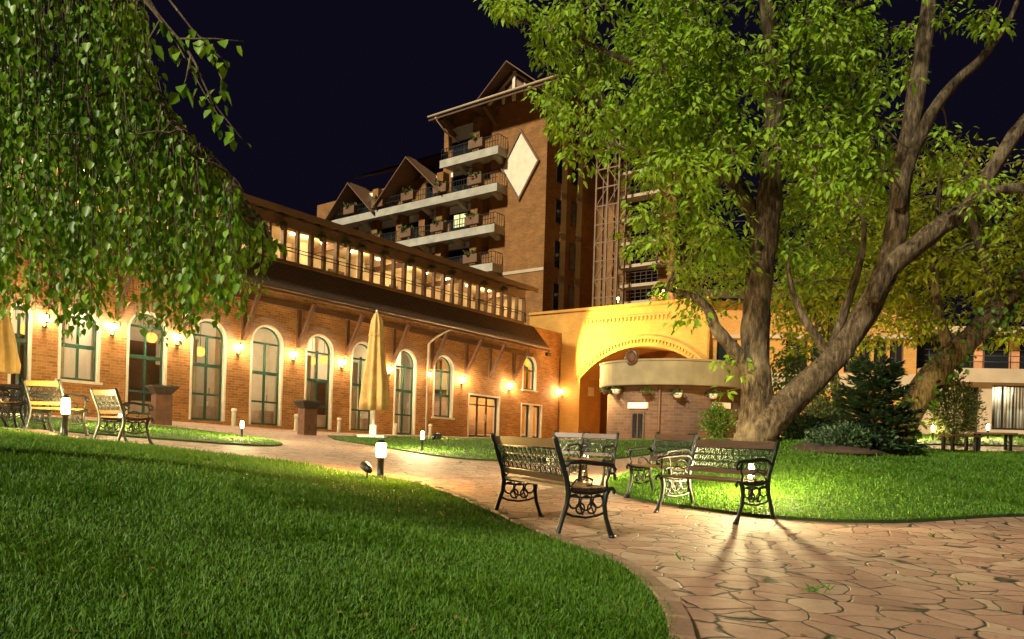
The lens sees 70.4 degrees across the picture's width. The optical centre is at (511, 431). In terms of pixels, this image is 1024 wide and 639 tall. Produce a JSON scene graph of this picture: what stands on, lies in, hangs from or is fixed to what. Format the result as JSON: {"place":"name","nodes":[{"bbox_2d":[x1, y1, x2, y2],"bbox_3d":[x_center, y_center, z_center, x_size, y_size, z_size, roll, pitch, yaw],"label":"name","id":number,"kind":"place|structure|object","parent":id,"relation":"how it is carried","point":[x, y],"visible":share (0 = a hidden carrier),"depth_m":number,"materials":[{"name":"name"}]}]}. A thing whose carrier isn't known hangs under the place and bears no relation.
{"place":"outdoors","nodes":[
{"label":"outdoors","id":0,"kind":"place"},
{"bbox_2d":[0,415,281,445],"bbox_3d":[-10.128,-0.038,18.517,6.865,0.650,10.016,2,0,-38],"label":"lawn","id":1,"kind":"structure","parent":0,"point":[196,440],"depth_m":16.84,"materials":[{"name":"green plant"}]},
{"bbox_2d":[0,293,23,416],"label":"parasol","id":2,"kind":"object","parent":1,"relation":"on","point":[10,363],"visible":0.62,"depth_m":19.90,"materials":[{"name":"beige fabric"}]},
{"bbox_2d":[0,427,681,638],"bbox_3d":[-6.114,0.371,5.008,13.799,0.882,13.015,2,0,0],"label":"lawn","id":3,"kind":"structure","parent":0,"point":[262,552],"depth_m":3.94,"materials":[{"name":"green plant"}]},
{"bbox_2d":[60,395,70,436],"bbox_3d":[-6.766,-0.196,11.000,0.190,0.727,0.185,2,0,0],"label":"path light","id":4,"kind":"object","parent":3,"relation":"on","point":[65,405],"visible":0.82,"depth_m":10.97,"materials":[{"name":"white metal"}]},
{"bbox_2d":[0,0,287,346],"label":"weeping birch","id":5,"kind":"object","parent":3,"relation":"on","point":[182,181],"visible":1,"depth_m":4.37,"materials":[{"name":"green plant"}]},
{"bbox_2d":[360,461,371,477],"bbox_3d":[-2.000,0.566,10.010,0.137,0.334,0.228,2,0,-36],"label":"garden spotlight","id":6,"kind":"object","parent":3,"relation":"on","point":[365,467],"visible":0.91,"depth_m":9.97,"materials":[{"name":"black metal"}]},
{"bbox_2d":[375,440,386,475],"bbox_3d":[-1.880,0.427,10.400,0.236,0.626,0.230,2,0,0],"label":"path light","id":7,"kind":"object","parent":3,"relation":"on","point":[381,449],"visible":0.85,"depth_m":10.35,"materials":[{"name":"white metal"}]},
{"bbox_2d":[0,416,730,462],"bbox_3d":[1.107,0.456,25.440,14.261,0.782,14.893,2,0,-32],"label":"lawn","id":8,"kind":"structure","parent":0,"point":[455,455],"depth_m":19.95,"materials":[{"name":"green plant"}]},
{"bbox_2d":[357,310,389,437],"bbox_3d":[-5.093,-2.098,27.006,1.154,4.878,1.140,2,0,0],"label":"parasol","id":9,"kind":"object","parent":8,"relation":"on","point":[374,394],"visible":0.99,"depth_m":26.73,"materials":[{"name":"beige fabric"}]},
{"bbox_2d":[2,414,1023,638],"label":"paving","id":10,"kind":"structure","parent":0,"point":[755,563],"depth_m":5.69,"materials":[{"name":"beige stone"}]},
{"bbox_2d":[0,386,28,428],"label":"garden bench","id":11,"kind":"object","parent":10,"relation":"on","point":[8,403],"visible":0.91,"depth_m":11.89,"materials":[{"name":"metal"}]},
{"bbox_2d":[0,382,48,429],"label":"garden bench","id":12,"kind":"object","parent":10,"relation":"on","point":[16,397],"visible":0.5,"depth_m":13.18,"materials":[{"name":"metal"}]},
{"bbox_2d":[22,378,89,435],"bbox_3d":[-7.280,-0.377,11.597,0.685,0.890,0.695,2,0,8],"label":"garden bench","id":13,"kind":"object","parent":10,"relation":"on","point":[38,385],"visible":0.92,"depth_m":11.43,"materials":[{"name":"wood"}]},
{"bbox_2d":[89,388,153,443],"bbox_3d":[-6.229,-0.237,11.597,0.685,0.890,0.695,2,0,28],"label":"garden bench","id":14,"kind":"object","parent":10,"relation":"on","point":[120,405],"visible":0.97,"depth_m":11.48,"materials":[{"name":"wood"}]},
{"bbox_2d":[145,384,178,424],"bbox_3d":[-11.341,-0.797,23.499,0.804,1.516,0.805,2,0,-43],"label":"bowl planter","id":15,"kind":"object","parent":10,"relation":"on","point":[161,401],"visible":0.98,"depth_m":23.30,"materials":[{"name":"stone"}]},
{"bbox_2d":[231,408,236,426],"bbox_3d":[-10.504,-0.494,27.416,0.220,0.786,0.220,2,0,0],"label":"bollard","id":16,"kind":"object","parent":10,"relation":"on","point":[233,418],"visible":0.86,"depth_m":27.35,"materials":[{"name":"concrete"}]},
{"bbox_2d":[293,399,322,435],"bbox_3d":[-7.471,-0.446,26.508,0.800,1.528,0.821,2,0,-43],"label":"bowl planter","id":17,"kind":"object","parent":10,"relation":"on","point":[307,417],"visible":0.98,"depth_m":26.31,"materials":[{"name":"stone"}]},
{"bbox_2d":[7,478,1010,637],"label":"fallen leaves","id":18,"kind":"object","parent":10,"relation":"on","point":[413,628],"visible":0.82,"depth_m":3.31,"materials":[{"name":"brown plant"}]},
{"bbox_2d":[490,432,616,537],"bbox_3d":[0.340,0.470,6.851,0.639,0.890,1.475,2,0,-23],"label":"park bench","id":19,"kind":"object","parent":10,"relation":"on","point":[537,477],"visible":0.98,"depth_m":6.47,"materials":[{"name":"metal"}]},
{"bbox_2d":[544,431,589,481],"bbox_3d":[0.942,0.429,12.603,0.685,0.891,0.694,2,0,20],"label":"garden armchair","id":20,"kind":"object","parent":10,"relation":"on","point":[570,436],"visible":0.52,"depth_m":12.77,"materials":[{"name":"metal"}]},
{"bbox_2d":[566,431,618,485],"bbox_3d":[1.327,0.444,12.003,0.685,0.891,0.695,2,0,30],"label":"garden armchair","id":21,"kind":"object","parent":10,"relation":"on","point":[604,437],"visible":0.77,"depth_m":12.10,"materials":[{"name":"metal"}]},
{"bbox_2d":[624,432,697,497],"bbox_3d":[1.961,0.444,9.552,0.694,0.890,0.685,2,0,-42],"label":"garden armchair","id":22,"kind":"object","parent":10,"relation":"on","point":[672,438],"visible":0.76,"depth_m":9.62,"materials":[{"name":"metal"}]},
{"bbox_2d":[653,437,779,524],"bbox_3d":[2.264,0.508,8.072,0.834,0.890,1.081,2,0,-40],"label":"park bench","id":23,"kind":"object","parent":10,"relation":"on","point":[721,445],"visible":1,"depth_m":8.15,"materials":[{"name":"metal"}]},
{"bbox_2d":[675,533,976,592],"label":"weeds","id":24,"kind":"object","parent":10,"relation":"on","point":[811,589],"visible":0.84,"depth_m":4.34,"materials":[{"name":"green plant"}]},
{"bbox_2d":[967,432,1017,450],"bbox_3d":[12.170,0.269,18.400,1.000,0.495,0.400,2,0,11],"label":"plank bench","id":25,"kind":"object","parent":10,"relation":"on","point":[1006,442],"visible":0.78,"depth_m":18.29,"materials":[{"name":"brown wood"}]},
{"bbox_2d":[2,0,1023,326],"label":"sky","id":26,"kind":"structure","parent":0,"point":[324,94],"materials":[{"name":"black"}]},
{"bbox_2d":[606,438,1023,522],"bbox_3d":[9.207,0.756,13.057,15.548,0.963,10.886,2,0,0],"label":"lawn","id":27,"kind":"structure","parent":0,"point":[889,520],"depth_m":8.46,"materials":[{"name":"green plant"}]},
{"bbox_2d":[473,0,1023,441],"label":"maple tree","id":28,"kind":"object","parent":27,"relation":"on","point":[765,413],"visible":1,"depth_m":13.51,"materials":[{"name":"green plant"}]},
{"bbox_2d":[770,336,846,420],"bbox_3d":[7.246,-0.923,17.590,2.885,2.782,1.926,2,0,-40],"label":"young tree","id":29,"kind":"object","parent":27,"relation":"on","point":[787,362],"visible":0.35,"depth_m":17.38,"materials":[{"name":"green plant"}]},
{"bbox_2d":[797,394,855,437],"bbox_3d":[6.634,-0.173,15.525,1.448,1.272,1.440,2,0,0],"label":"garden shrub","id":30,"kind":"object","parent":27,"relation":"on","point":[811,409],"visible":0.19,"depth_m":15.30,"materials":[{"name":"green plant"}]},
{"bbox_2d":[790,441,908,454],"bbox_3d":[5.921,0.270,13.574,2.703,0.210,2.712,2,0,30],"label":"mulch bed","id":31,"kind":"object","parent":27,"relation":"on","point":[835,448],"visible":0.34,"depth_m":12.54,"materials":[{"name":"brown soil"}]},
{"bbox_2d":[778,412,832,439],"bbox_3d":[5.811,-0.049,14.380,1.317,0.738,1.199,2,0,36],"label":"garden shrub","id":32,"kind":"object","parent":31,"relation":"on","point":[802,423],"visible":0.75,"depth_m":14.15,"materials":[{"name":"green plant"}]},
{"bbox_2d":[802,419,899,449],"bbox_3d":[5.995,0.112,12.886,1.611,0.699,1.382,2,0,34],"label":"garden shrub","id":33,"kind":"object","parent":31,"relation":"on","point":[840,434],"visible":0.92,"depth_m":12.61,"materials":[{"name":"green plant"}]},
{"bbox_2d":[825,354,930,452],"bbox_3d":[6.553,-0.465,13.213,1.771,1.846,1.747,2,0,0],"label":"spruce","id":34,"kind":"object","parent":31,"relation":"on","point":[859,399],"visible":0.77,"depth_m":12.92,"materials":[{"name":"green plant"}]},
{"bbox_2d":[850,131,1023,445],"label":"leaning tree","id":35,"kind":"object","parent":27,"relation":"on","point":[1001,306],"visible":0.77,"depth_m":17.66,"materials":[{"name":"green plant"}]},
{"bbox_2d":[937,434,982,451],"bbox_3d":[10.848,0.326,17.600,1.000,0.495,0.400,2,0,-17],"label":"plank bench","id":36,"kind":"object","parent":27,"relation":"on","point":[952,444],"visible":0.84,"depth_m":17.55,"materials":[{"name":"brown wood"}]},
{"bbox_2d":[780,432,1023,446],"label":"lawn","id":37,"kind":"structure","parent":0,"point":[936,442],"depth_m":20.21,"materials":[{"name":"green plant"}]},
{"bbox_2d":[924,370,987,442],"bbox_3d":[12.116,-0.568,20.050,1.631,2.409,1.622,2,0,0],"label":"garden shrub","id":38,"kind":"object","parent":37,"relation":"on","point":[959,405],"visible":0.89,"depth_m":19.80,"materials":[{"name":"green plant"}]},
{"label":"ground","id":39,"kind":"structure","parent":0,"visible":0},
{"bbox_2d":[0,121,561,437],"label":"arcade wing","id":40,"kind":"structure","parent":39,"relation":"on","point":[332,293],"depth_m":32.55,"materials":[{"name":"orange brick"}]},
{"bbox_2d":[7,303,32,413],"bbox_3d":[-15.802,-2.333,23.243,0.322,3.551,0.637,2,0,40],"label":"glass door","id":41,"kind":"structure","parent":40,"relation":"in","point":[27,340],"depth_m":23.34,"materials":[{"name":"white paint"}]},
{"bbox_2d":[55,307,102,384],"bbox_3d":[-14.648,-2.915,24.545,0.400,2.600,1.440,2,0,40],"label":"window","id":42,"kind":"structure","parent":40,"relation":"in","point":[96,348],"depth_m":24.69,"materials":[{"name":"green paint"}]},
{"bbox_2d":[129,401,150,412],"bbox_3d":[-14.091,-0.883,27.472,1.274,0.959,1.287,2,0,0],"label":"dining table","id":43,"kind":"object","parent":40,"relation":"on","point":[137,408],"visible":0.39,"depth_m":26.93,"materials":[{"name":"fabric"}]},
{"bbox_2d":[125,311,167,414],"bbox_3d":[-13.270,-2.463,26.275,0.322,3.753,1.420,2,0,40],"label":"glass door","id":44,"kind":"structure","parent":40,"relation":"in","point":[163,351],"depth_m":26.30,"materials":[{"name":"green paint"}]},
{"bbox_2d":[147,319,156,342],"bbox_3d":[-13.604,-4.314,27.465,0.390,1.915,0.382,2,0,0],"label":"pendant lamp","id":45,"kind":"object","parent":40,"relation":"hanging from","point":[152,338],"visible":0.8,"depth_m":27.34,"materials":[{"name":"yellow glass"}]},
{"bbox_2d":[197,329,204,356],"bbox_3d":[-12.395,-4.086,28.924,0.390,2.195,0.382,2,0,0],"label":"pendant lamp","id":46,"kind":"object","parent":40,"relation":"hanging from","point":[200,351],"visible":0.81,"depth_m":28.82,"materials":[{"name":"yellow glass"}]},
{"bbox_2d":[195,401,216,418],"bbox_3d":[-12.411,-0.761,29.492,1.274,0.959,1.287,2,0,0],"label":"dining table","id":47,"kind":"object","parent":40,"relation":"on","point":[210,412],"visible":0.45,"depth_m":28.98,"materials":[{"name":"fabric"}]},
{"bbox_2d":[189,319,226,421],"bbox_3d":[-11.795,-2.380,28.048,0.322,3.933,1.441,2,0,40],"label":"glass door","id":48,"kind":"structure","parent":40,"relation":"in","point":[223,336],"depth_m":28.29,"materials":[{"name":"green paint"}]},
{"bbox_2d":[251,406,273,423],"bbox_3d":[-10.751,-0.642,31.487,1.274,0.959,1.287,2,0,0],"label":"dining table","id":49,"kind":"object","parent":40,"relation":"on","point":[256,416],"visible":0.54,"depth_m":30.97,"materials":[{"name":"fabric"}]},
{"bbox_2d":[248,325,283,425],"bbox_3d":[-10.201,-2.322,29.961,0.322,4.143,1.493,2,0,40],"label":"glass door","id":50,"kind":"structure","parent":40,"relation":"in","point":[280,343],"depth_m":30.20,"materials":[{"name":"green paint"}]},
{"bbox_2d":[276,214,288,229],"bbox_3d":[-9.275,-8.506,29.455,0.519,0.638,0.546,2,0,0],"label":"hanging basket","id":51,"kind":"object","parent":40,"relation":"hanging from","point":[283,225],"visible":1,"depth_m":29.36,"materials":[{"name":"metal"}]},
{"bbox_2d":[304,334,333,429],"bbox_3d":[-8.570,-2.191,31.923,0.322,4.169,1.448,2,0,40],"label":"glass door","id":52,"kind":"structure","parent":40,"relation":"in","point":[330,362],"depth_m":32.32,"materials":[{"name":"green paint"}]},
{"bbox_2d":[317,415,325,427],"bbox_3d":[-8.950,-0.511,33.652,1.274,0.959,1.287,2,0,0],"label":"dining table","id":53,"kind":"object","parent":40,"relation":"on","point":[321,420],"visible":0.23,"depth_m":33.12,"materials":[{"name":"fabric"}]},
{"bbox_2d":[315,226,327,241],"bbox_3d":[-8.092,-8.410,30.917,0.570,0.657,0.536,2,0,0],"label":"hanging basket","id":54,"kind":"object","parent":40,"relation":"hanging from","point":[322,237],"visible":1,"depth_m":30.82,"materials":[{"name":"metal"}]},
{"bbox_2d":[340,234,351,247],"bbox_3d":[-7.280,-8.384,31.843,0.544,0.593,0.526,2,0,0],"label":"hanging basket","id":55,"kind":"object","parent":40,"relation":"hanging from","point":[346,242],"visible":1,"depth_m":31.75,"materials":[{"name":"metal"}]},
{"bbox_2d":[349,342,371,430],"bbox_3d":[-7.039,-2.103,33.763,0.322,4.149,1.399,2,0,40],"label":"glass door","id":56,"kind":"structure","parent":40,"relation":"in","point":[365,344],"depth_m":33.75,"materials":[{"name":"green paint"}]},
{"bbox_2d":[355,241,366,251],"bbox_3d":[-6.753,-8.345,32.477,0.565,0.595,0.552,2,0,-18],"label":"hanging basket","id":57,"kind":"object","parent":40,"relation":"hanging from","point":[361,247],"visible":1,"depth_m":32.41,"materials":[{"name":"metal"}]},
{"bbox_2d":[356,414,367,428],"bbox_3d":[-7.400,-0.399,35.515,1.274,0.959,1.287,2,0,0],"label":"dining table","id":58,"kind":"object","parent":40,"relation":"on","point":[363,423],"visible":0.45,"depth_m":34.98,"materials":[{"name":"fabric"}]},
{"bbox_2d":[393,349,416,434],"bbox_3d":[-5.359,-1.955,35.783,0.322,4.215,1.444,2,0,40],"label":"glass door","id":59,"kind":"structure","parent":40,"relation":"in","point":[412,415],"depth_m":36.16,"materials":[{"name":"green paint"}]},
{"bbox_2d":[431,355,454,419],"bbox_3d":[-3.637,-2.308,37.775,0.400,3.337,1.621,2,0,40],"label":"window","id":60,"kind":"structure","parent":40,"relation":"in","point":[443,379],"depth_m":37.97,"materials":[{"name":"green paint"}]},
{"bbox_2d":[467,393,499,436],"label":"bronze door","id":61,"kind":"structure","parent":40,"relation":"in","point":[483,410],"depth_m":40.38,"materials":[{"name":"brown glass"}]},
{"bbox_2d":[521,356,537,391],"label":"window","id":62,"kind":"structure","parent":40,"relation":"in","point":[529,378],"depth_m":43.49,"materials":[{"name":"white paint"}]},
{"bbox_2d":[520,403,541,437],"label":"bronze door","id":63,"kind":"structure","parent":40,"relation":"in","point":[531,414],"depth_m":43.47,"materials":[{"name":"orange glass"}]},
{"bbox_2d":[317,60,705,324],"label":"hotel tower","id":64,"kind":"structure","parent":39,"relation":"on","point":[492,188],"depth_m":60.29,"materials":[{"name":"brick"}]},
{"bbox_2d":[383,226,395,241],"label":"balcony window","id":65,"kind":"structure","parent":64,"relation":"in","point":[391,229],"depth_m":68.57,"materials":[{"name":"black glass"}]},
{"bbox_2d":[410,221,418,237],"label":"balcony window","id":66,"kind":"structure","parent":64,"relation":"in","point":[415,224],"depth_m":66.58,"materials":[{"name":"brown metal"}]},
{"bbox_2d":[426,183,435,197],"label":"balcony window","id":67,"kind":"structure","parent":64,"relation":"in","point":[428,184],"depth_m":65.58,"materials":[{"name":"brown metal"}]},
{"bbox_2d":[449,247,468,264],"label":"balcony window","id":68,"kind":"structure","parent":64,"relation":"in","point":[458,252],"depth_m":63.37,"materials":[{"name":"black glass"}]},
{"bbox_2d":[450,211,470,230],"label":"balcony window","id":69,"kind":"structure","parent":64,"relation":"in","point":[452,215],"depth_m":63.77,"materials":[{"name":"black glass"}]},
{"bbox_2d":[451,172,471,191],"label":"balcony window","id":70,"kind":"structure","parent":64,"relation":"in","point":[463,176],"depth_m":63.44,"materials":[{"name":"black glass"}]},
{"bbox_2d":[452,138,471,156],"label":"balcony window","id":71,"kind":"structure","parent":64,"relation":"in","point":[466,140],"depth_m":63.44,"materials":[{"name":"black glass"}]},
{"bbox_2d":[552,276,563,309],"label":"strip window","id":72,"kind":"structure","parent":64,"relation":"in","point":[558,288],"depth_m":59.08,"materials":[{"name":"black glass"}]},
{"bbox_2d":[553,233,565,283],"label":"strip window","id":73,"kind":"structure","parent":64,"relation":"in","point":[559,246],"depth_m":59.16,"materials":[{"name":"black glass"}]},
{"bbox_2d":[555,192,566,238],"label":"strip window","id":74,"kind":"structure","parent":64,"relation":"in","point":[560,205],"depth_m":59.19,"materials":[{"name":"black glass"}]},
{"bbox_2d":[556,155,567,199],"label":"strip window","id":75,"kind":"structure","parent":64,"relation":"in","point":[561,174],"depth_m":59.16,"materials":[{"name":"brown metal"}]},
{"bbox_2d":[568,278,579,308],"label":"strip window","id":76,"kind":"structure","parent":64,"relation":"in","point":[573,291],"depth_m":60.71,"materials":[{"name":"brown glass"}]},
{"bbox_2d":[569,236,580,285],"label":"strip window","id":77,"kind":"structure","parent":64,"relation":"in","point":[575,249],"depth_m":60.88,"materials":[{"name":"brown glass"}]},
{"bbox_2d":[570,195,581,242],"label":"strip window","id":78,"kind":"structure","parent":64,"relation":"in","point":[576,208],"depth_m":60.88,"materials":[{"name":"brown metal"}]},
{"bbox_2d":[572,155,582,201],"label":"strip window","id":79,"kind":"structure","parent":64,"relation":"in","point":[579,179],"depth_m":60.92,"materials":[{"name":"black glass"}]},
{"bbox_2d":[573,112,584,159],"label":"strip window","id":80,"kind":"structure","parent":64,"relation":"in","point":[574,126],"depth_m":60.83,"materials":[{"name":"black glass"}]},
{"bbox_2d":[631,177,656,193],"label":"balcony door","id":81,"kind":"structure","parent":64,"relation":"in","point":[637,191],"depth_m":60.82,"materials":[{"name":"black glass"}]},
{"bbox_2d":[631,275,656,300],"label":"balcony door","id":82,"kind":"structure","parent":64,"relation":"in","point":[643,297],"depth_m":60.40,"materials":[{"name":"black glass"}]},
{"bbox_2d":[631,198,657,217],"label":"balcony door","id":83,"kind":"structure","parent":64,"relation":"in","point":[634,203],"depth_m":60.73,"materials":[{"name":"black glass"}]},
{"bbox_2d":[631,223,657,241],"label":"balcony door","id":84,"kind":"structure","parent":64,"relation":"in","point":[642,234],"depth_m":60.52,"materials":[{"name":"black glass"}]},
{"bbox_2d":[631,246,657,263],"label":"balcony door","id":85,"kind":"structure","parent":64,"relation":"in","point":[649,257],"depth_m":60.43,"materials":[{"name":"black glass"}]},
{"bbox_2d":[631,258,657,283],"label":"balcony door","id":86,"kind":"structure","parent":64,"relation":"in","point":[638,271],"depth_m":60.34,"materials":[{"name":"black glass"}]},
{"bbox_2d":[380,475,696,638],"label":"kerb","id":87,"kind":"structure","parent":39,"relation":"on","point":[683,625],"depth_m":4.12,"materials":[{"name":"stone"}]},
{"bbox_2d":[529,296,713,433],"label":"arch building","id":88,"kind":"structure","parent":39,"relation":"on","point":[593,338],"depth_m":44.33,"materials":[{"name":"paint"}]},
{"bbox_2d":[647,291,662,301],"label":"flower pot","id":89,"kind":"object","parent":88,"relation":"on","point":[652,298],"visible":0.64,"depth_m":42.67,"materials":[{"name":"ceramic"}]},
{"bbox_2d":[599,358,740,438],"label":"round pavilion","id":90,"kind":"structure","parent":39,"relation":"on","point":[633,412],"depth_m":36.28,"materials":[{"name":"brick"}]},
{"bbox_2d":[625,349,638,364],"bbox_3d":[6.035,-3.767,36.680,0.800,0.800,0.270,2,0,44],"label":"round ornament","id":91,"kind":"object","parent":90,"relation":"attached to","point":[631,356],"visible":1,"depth_m":36.60,"materials":[{"name":"brown metal"}]},
{"bbox_2d":[630,412,644,438],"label":"door","id":92,"kind":"structure","parent":90,"relation":"in","point":[637,428],"depth_m":36.91,"materials":[{"name":"brown wood"}]},
{"bbox_2d":[639,386,653,395],"bbox_3d":[6.728,-2.072,36.374,0.740,0.569,0.734,2,0,0],"label":"hanging basket","id":93,"kind":"object","parent":90,"relation":"hanging from","point":[646,392],"visible":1,"depth_m":36.26,"materials":[{"name":"metal"}]},
{"bbox_2d":[670,387,684,397],"bbox_3d":[8.173,-1.989,35.815,0.761,0.646,0.737,2,0,0],"label":"hanging basket","id":94,"kind":"object","parent":90,"relation":"hanging from","point":[677,394],"visible":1,"depth_m":35.69,"materials":[{"name":"white paint"}]},
{"bbox_2d":[705,390,718,398],"bbox_3d":[9.964,-1.942,35.963,0.779,0.632,0.712,2,0,0],"label":"hanging basket","id":95,"kind":"object","parent":90,"relation":"hanging from","point":[710,393],"visible":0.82,"depth_m":35.83,"materials":[{"name":"white ceramic"}]},
{"bbox_2d":[695,400,737,438],"bbox_3d":[9.324,-0.449,33.072,1.827,2.059,1.741,2,0,-21],"label":"garden shrub","id":96,"kind":"object","parent":39,"relation":"on","point":[717,424],"visible":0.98,"depth_m":32.79,"materials":[{"name":"green plant"}]},
{"bbox_2d":[652,168,910,399],"bbox_3d":[8.514,-3.811,21.415,9.481,8.464,4.399,2,0,-20],"label":"back tree","id":97,"kind":"object","parent":39,"relation":"on","point":[836,291],"visible":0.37,"depth_m":21.00,"materials":[{"name":"green plant"}]},
{"bbox_2d":[702,288,917,436],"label":"orange building","id":98,"kind":"structure","parent":39,"relation":"on","point":[731,327],"depth_m":39.30,"materials":[{"name":"orange paint"}]},
{"bbox_2d":[716,340,736,359],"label":"window","id":99,"kind":"structure","parent":98,"relation":"in","point":[721,352],"depth_m":40.28,"materials":[{"name":"black glass"}]},
{"bbox_2d":[785,341,807,371],"bbox_3d":[15.438,-4.087,39.486,1.137,1.725,0.259,2,0,3],"label":"window","id":100,"kind":"structure","parent":98,"relation":"in","point":[806,342],"depth_m":39.46,"materials":[{"name":"brown metal"}]},
{"bbox_2d":[844,352,854,372],"bbox_3d":[18.083,-4.007,38.946,0.602,1.725,0.148,2,0,6],"label":"window","id":101,"kind":"structure","parent":98,"relation":"in","point":[848,362],"depth_m":38.92,"materials":[{"name":"grey glass"}]},
{"bbox_2d":[859,344,869,372],"bbox_3d":[18.806,-3.986,38.799,0.597,1.725,0.147,2,0,6],"label":"window","id":102,"kind":"structure","parent":98,"relation":"in","point":[866,354],"depth_m":38.77,"materials":[{"name":"black glass"}]},
{"bbox_2d":[873,341,885,372],"bbox_3d":[19.546,-3.963,38.648,0.638,1.725,0.155,2,0,6],"label":"window","id":103,"kind":"structure","parent":98,"relation":"in","point":[876,351],"depth_m":38.63,"materials":[{"name":"grey glass"}]},
{"bbox_2d":[889,341,902,367],"bbox_3d":[20.324,-3.940,38.489,0.678,1.725,0.164,2,0,5],"label":"window","id":104,"kind":"structure","parent":98,"relation":"in","point":[898,354],"depth_m":38.46,"materials":[{"name":"grey glass"}]},
{"bbox_2d":[916,326,1023,434],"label":"pale building","id":105,"kind":"structure","parent":39,"relation":"on","point":[998,375],"depth_m":38.19,"materials":[{"name":"paint"}]},
{"bbox_2d":[966,387,977,431],"bbox_3d":[23.763,-1.147,37.640,0.667,2.308,0.115,2,0,4],"label":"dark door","id":106,"kind":"structure","parent":105,"relation":"in","point":[975,388],"depth_m":37.61,"materials":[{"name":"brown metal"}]},
{"bbox_2d":[991,386,1023,429],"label":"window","id":107,"kind":"structure","parent":105,"relation":"in","point":[1002,387],"depth_m":37.40,"materials":[{"name":"grey glass"}]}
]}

